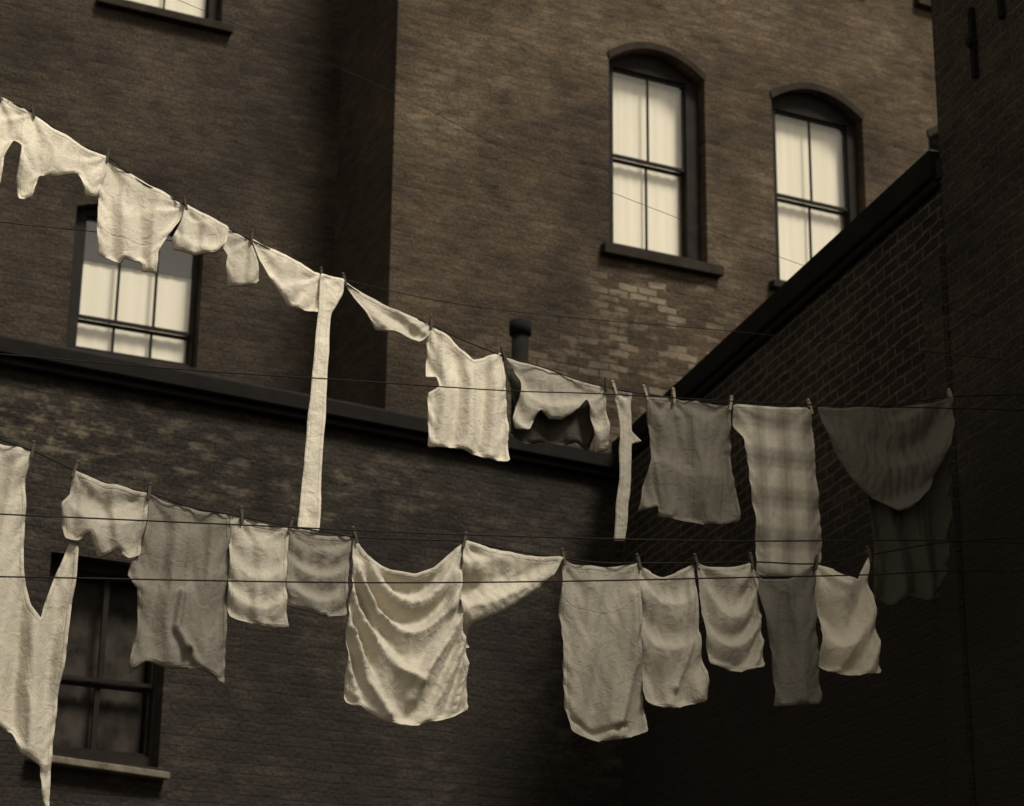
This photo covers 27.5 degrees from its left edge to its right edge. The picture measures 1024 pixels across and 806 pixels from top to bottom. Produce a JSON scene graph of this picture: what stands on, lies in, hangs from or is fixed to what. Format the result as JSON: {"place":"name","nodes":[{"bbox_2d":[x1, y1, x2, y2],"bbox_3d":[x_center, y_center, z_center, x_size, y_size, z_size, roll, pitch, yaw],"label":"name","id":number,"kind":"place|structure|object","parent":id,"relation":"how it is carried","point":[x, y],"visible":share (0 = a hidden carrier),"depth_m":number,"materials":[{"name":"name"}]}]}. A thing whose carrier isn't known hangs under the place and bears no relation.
{"place":"outdoors","nodes":[
{"label":"outdoors","id":0,"kind":"place"},
{"label":"ground","id":1,"kind":"structure","parent":0,"visible":0},
{"bbox_2d":[0,0,343,397],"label":"brick tenement","id":2,"kind":"structure","parent":1,"relation":"on","point":[232,126],"depth_m":20.24,"materials":[{"name":"brick"}]},
{"bbox_2d":[65,208,199,366],"bbox_3d":[-3.624,-1.091,19.899,1.260,1.550,0.120,9,-20,-25],"label":"window frame","id":3,"kind":"structure","parent":2,"relation":"in","point":[79,237],"depth_m":19.69,"materials":[{"name":"paint"}]},
{"bbox_2d":[207,0,218,20],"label":"window frame","id":4,"kind":"structure","parent":2,"relation":"in","point":[213,5],"depth_m":21.07,"materials":[{"name":"paint"}]},
{"bbox_2d":[0,335,621,805],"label":"brick extension","id":5,"kind":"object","parent":1,"relation":"on","point":[276,719],"visible":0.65,"depth_m":16.04,"materials":[{"name":"brick"}]},
{"bbox_2d":[48,556,157,766],"bbox_3d":[-3.053,1.909,15.307,0.930,1.480,0.120,11,-21,-30],"label":"window frame","id":6,"kind":"structure","parent":5,"relation":"in","point":[82,566],"depth_m":15.31,"materials":[{"name":"paint"}]},
{"bbox_2d":[509,318,530,433],"bbox_3d":[0.066,-0.083,18.413,0.240,1.340,0.240,11,-21,-30],"label":"vent pipe","id":7,"kind":"object","parent":5,"relation":"on","point":[520,331],"visible":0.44,"depth_m":18.50,"materials":[{"name":"metal"}]},
{"bbox_2d":[328,0,938,452],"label":"brick tenement","id":8,"kind":"structure","parent":1,"relation":"on","point":[802,132],"depth_m":20.73,"materials":[{"name":"brick"}]},
{"bbox_2d":[609,54,700,260],"bbox_3d":[1.389,-2.487,21.258,1.130,2.260,0.120,9,-20,-25],"label":"window frame","id":9,"kind":"structure","parent":8,"relation":"in","point":[650,66],"depth_m":21.39,"materials":[{"name":"paint"}]},
{"bbox_2d":[771,93,858,280],"bbox_3d":[3.149,-2.193,22.082,1.160,2.310,0.120,9,-20,-25],"label":"window frame","id":10,"kind":"structure","parent":8,"relation":"in","point":[800,104],"depth_m":22.32,"materials":[{"name":"paint"}]},
{"bbox_2d":[928,134,938,151],"bbox_3d":[4.963,-1.900,22.934,1.150,2.260,0.120,9,-20,-25],"label":"window frame","id":11,"kind":"structure","parent":8,"relation":"in","point":[933,140],"depth_m":23.01,"materials":[{"name":"paint"}]},
{"bbox_2d":[611,150,975,805],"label":"brick outbuilding","id":12,"kind":"structure","parent":1,"relation":"on","point":[896,730],"depth_m":13.42,"materials":[{"name":"brick"}]},
{"bbox_2d":[931,0,1023,805],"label":"brick warehouse","id":13,"kind":"structure","parent":1,"relation":"on","point":[978,46],"depth_m":11.57,"materials":[{"name":"brick"}]},
{"bbox_2d":[0,222,1008,360],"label":"wire","id":14,"kind":"object","parent":13,"relation":"attached to","point":[582,318],"visible":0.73,"depth_m":10.72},
{"bbox_2d":[0,570,1023,582],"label":"clothesline","id":15,"kind":"object","parent":13,"relation":"attached to","point":[511,581],"visible":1,"depth_m":8.52,"materials":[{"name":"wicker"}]},
{"bbox_2d":[0,438,1023,564],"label":"clothesline","id":16,"kind":"object","parent":13,"relation":"attached to","point":[512,549],"visible":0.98,"depth_m":8.84,"materials":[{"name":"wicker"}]},
{"bbox_2d":[0,440,77,805],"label":"bed sheet","id":17,"kind":"object","parent":16,"relation":"hanging from","point":[33,645],"visible":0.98,"depth_m":8.02,"materials":[{"name":"fabric"}]},
{"bbox_2d":[60,471,148,558],"bbox_3d":[-1.609,0.442,8.240,0.348,0.345,0.065,7,-19,-19],"label":"knotted shirt","id":18,"kind":"object","parent":16,"relation":"hanging from","point":[88,496],"visible":0.97,"depth_m":8.25,"materials":[{"name":"fabric"}]},
{"bbox_2d":[127,494,230,682],"bbox_3d":[-1.308,0.720,8.255,0.412,0.737,0.116,7,-19,-19],"label":"nightshirt","id":19,"kind":"object","parent":16,"relation":"hanging from","point":[181,625],"visible":0.98,"depth_m":8.27,"materials":[{"name":"fabric"}]},
{"bbox_2d":[228,515,290,627],"bbox_3d":[-1.018,0.679,8.412,0.268,0.449,0.061,7,-19,-19],"label":"dishcloth","id":20,"kind":"object","parent":16,"relation":"hanging from","point":[256,553],"visible":0.98,"depth_m":8.40,"materials":[{"name":"fabric"}]},
{"bbox_2d":[286,529,351,616],"bbox_3d":[-0.785,0.691,8.502,0.272,0.350,0.055,7,-19,-19],"label":"dishcloth","id":21,"kind":"object","parent":16,"relation":"hanging from","point":[318,557],"visible":0.97,"depth_m":8.50,"materials":[{"name":"fabric"}]},
{"bbox_2d":[345,539,468,726],"bbox_3d":[-0.413,0.927,8.530,0.524,0.779,0.162,7,-19,-19],"label":"sheet","id":22,"kind":"object","parent":16,"relation":"hanging from","point":[407,649],"visible":1,"depth_m":8.54,"materials":[{"name":"fabric"}]},
{"bbox_2d":[30,440,872,570],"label":"clothespins","id":23,"kind":"object","parent":16,"relation":"attached to","point":[750,556],"visible":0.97,"depth_m":8.77,"materials":[{"name":"brown wood"}]},
{"bbox_2d":[461,542,562,646],"bbox_3d":[-0.005,0.820,8.761,0.461,0.446,0.116,7,-19,-19],"label":"draped shirt","id":24,"kind":"object","parent":16,"relation":"hanging from","point":[481,601],"visible":0.99,"depth_m":8.77,"materials":[{"name":"fabric"}]},
{"bbox_2d":[561,560,647,741],"bbox_3d":[0.393,1.041,8.831,0.390,0.789,0.078,6,-19,-15],"label":"towel","id":25,"kind":"object","parent":16,"relation":"hanging from","point":[603,684],"visible":0.99,"depth_m":8.81,"materials":[{"name":"fabric"}]},
{"bbox_2d":[637,565,706,707],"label":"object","id":26,"kind":"object","parent":16,"relation":"hanging from","point":[671,619],"visible":0.98,"depth_m":8.97,"materials":[{"name":"fabric"}]},
{"bbox_2d":[698,563,762,670],"bbox_3d":[0.952,0.923,9.093,0.314,0.487,0.081,7,-19,-19],"label":"handkerchief","id":27,"kind":"object","parent":16,"relation":"hanging from","point":[730,609],"visible":0.99,"depth_m":9.09,"materials":[{"name":"fabric"}]},
{"bbox_2d":[752,566,823,706],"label":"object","id":28,"kind":"object","parent":16,"relation":"hanging from","point":[788,606],"visible":0.98,"depth_m":9.17,"materials":[{"name":"fabric"}]},
{"bbox_2d":[815,557,879,674],"bbox_3d":[1.496,0.940,9.311,0.313,0.546,0.096,7,-19,-19],"label":"white towel","id":29,"kind":"object","parent":16,"relation":"hanging from","point":[849,645],"visible":0.98,"depth_m":9.31,"materials":[{"name":"fabric"}]},
{"bbox_2d":[0,513,1023,543],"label":"clothesline","id":30,"kind":"object","parent":13,"relation":"attached to","point":[492,535],"visible":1,"depth_m":8.53,"materials":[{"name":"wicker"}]},
{"bbox_2d":[178,0,1003,322],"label":"wire","id":31,"kind":"object","parent":13,"relation":"attached to","point":[562,172],"visible":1,"depth_m":10.90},
{"bbox_3d":[-3.712,0.447,8.147,0.242,7.900,2.300,1,-18,0],"label":"clothesline pole","id":32,"kind":"object","parent":1,"relation":"on","visible":0},
{"bbox_2d":[1,98,1021,408],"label":"clothesline","id":33,"kind":"object","parent":32,"relation":"attached to","point":[513,358],"visible":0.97,"depth_m":10.40,"materials":[{"name":"fabric"}]},
{"bbox_2d":[0,97,107,197],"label":"white shirt","id":34,"kind":"object","parent":33,"relation":"hanging from","point":[47,149],"visible":1,"depth_m":9.96,"materials":[{"name":"fabric"}]},
{"bbox_2d":[96,161,183,271],"bbox_3d":[-1.789,-0.894,10.010,0.442,0.558,0.056,6,-19,-16],"label":"undershirt","id":35,"kind":"object","parent":33,"relation":"hanging from","point":[138,219],"visible":1,"depth_m":10.00,"materials":[{"name":"fabric"}]},
{"bbox_2d":[172,205,227,254],"bbox_3d":[-1.500,-0.832,10.067,0.268,0.252,0.046,6,-19,-16],"label":"child shirt","id":36,"kind":"object","parent":33,"relation":"hanging from","point":[197,232],"visible":1,"depth_m":10.06,"materials":[{"name":"fabric"}]},
{"bbox_2d":[223,230,258,286],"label":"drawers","id":37,"kind":"object","parent":33,"relation":"hanging from","point":[242,266],"visible":1,"depth_m":10.09,"materials":[{"name":"fabric"}]},
{"bbox_2d":[253,238,320,311],"bbox_3d":[-1.089,-0.616,10.135,0.363,0.356,0.047,6,-19,-16],"label":"cloth","id":38,"kind":"object","parent":33,"relation":"hanging from","point":[296,283],"visible":1,"depth_m":10.13,"materials":[{"name":"fabric"}]},
{"bbox_2d":[0,89,607,391],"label":"clothespins","id":39,"kind":"object","parent":33,"relation":"attached to","point":[345,284],"visible":1,"depth_m":10.20,"materials":[{"name":"brown wood"}]},
{"bbox_2d":[297,274,344,531],"bbox_3d":[-0.908,-0.011,9.971,0.184,1.304,0.044,6,-19,-16],"label":"strip","id":40,"kind":"object","parent":33,"relation":"hanging from","point":[331,291],"visible":0.98,"depth_m":9.93,"materials":[{"name":"fabric"}]},
{"bbox_2d":[346,283,433,341],"bbox_3d":[-0.602,-0.443,10.232,0.460,0.278,0.046,6,-19,-16],"label":"draped cloth","id":41,"kind":"object","parent":33,"relation":"hanging from","point":[383,316],"visible":1,"depth_m":10.22,"materials":[{"name":"white fabric"}]},
{"bbox_2d":[425,327,508,461],"bbox_3d":[-0.221,-0.051,10.229,0.430,0.672,0.061,6,-19,-16],"label":"white shirt","id":42,"kind":"object","parent":33,"relation":"hanging from","point":[472,421],"visible":0.98,"depth_m":10.21,"materials":[{"name":"fabric"}]},
{"bbox_2d":[506,356,608,452],"bbox_3d":[0.220,0.013,10.393,0.550,0.451,0.126,6,-19,-16],"label":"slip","id":43,"kind":"object","parent":33,"relation":"attached to","point":[560,419],"visible":0.99,"depth_m":10.39,"materials":[{"name":"fabric"}]},
{"bbox_2d":[614,390,640,540],"bbox_3d":[0.573,0.309,10.368,0.149,0.785,0.044,6,-19,-16],"label":"sash","id":44,"kind":"object","parent":33,"relation":"hanging from","point":[628,437],"visible":0.98,"depth_m":10.35,"materials":[{"name":"fabric"}]},
{"bbox_2d":[640,397,739,523],"bbox_3d":[0.886,0.290,10.476,0.533,0.644,0.086,6,-19,-16],"label":"work shirt","id":45,"kind":"object","parent":33,"relation":"hanging from","point":[687,477],"visible":1,"depth_m":10.47,"materials":[{"name":"fabric"}]},
{"bbox_2d":[732,404,820,577],"bbox_3d":[1.340,0.433,10.534,0.458,0.913,0.060,6,-19,-16],"label":"plaid towel","id":46,"kind":"object","parent":33,"relation":"hanging from","point":[779,449],"visible":0.94,"depth_m":10.55,"materials":[{"name":"fabric"}]},
{"bbox_2d":[611,380,953,413],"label":"clothespins","id":47,"kind":"object","parent":33,"relation":"attached to","point":[673,394],"visible":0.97,"depth_m":10.56,"materials":[{"name":"brown wood"}]},
{"bbox_2d":[817,396,954,604],"bbox_3d":[1.938,0.470,10.742,0.791,1.135,0.169,6,-19,-16],"label":"dark blanket","id":48,"kind":"object","parent":33,"relation":"hanging from","point":[895,462],"visible":0.98,"depth_m":10.76,"materials":[{"name":"fabric"}]},
{"bbox_2d":[0,353,1023,410],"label":"clothesline","id":49,"kind":"object","parent":32,"relation":"attached to","point":[499,390],"visible":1,"depth_m":9.95,"materials":[{"name":"fabric"}]}
]}

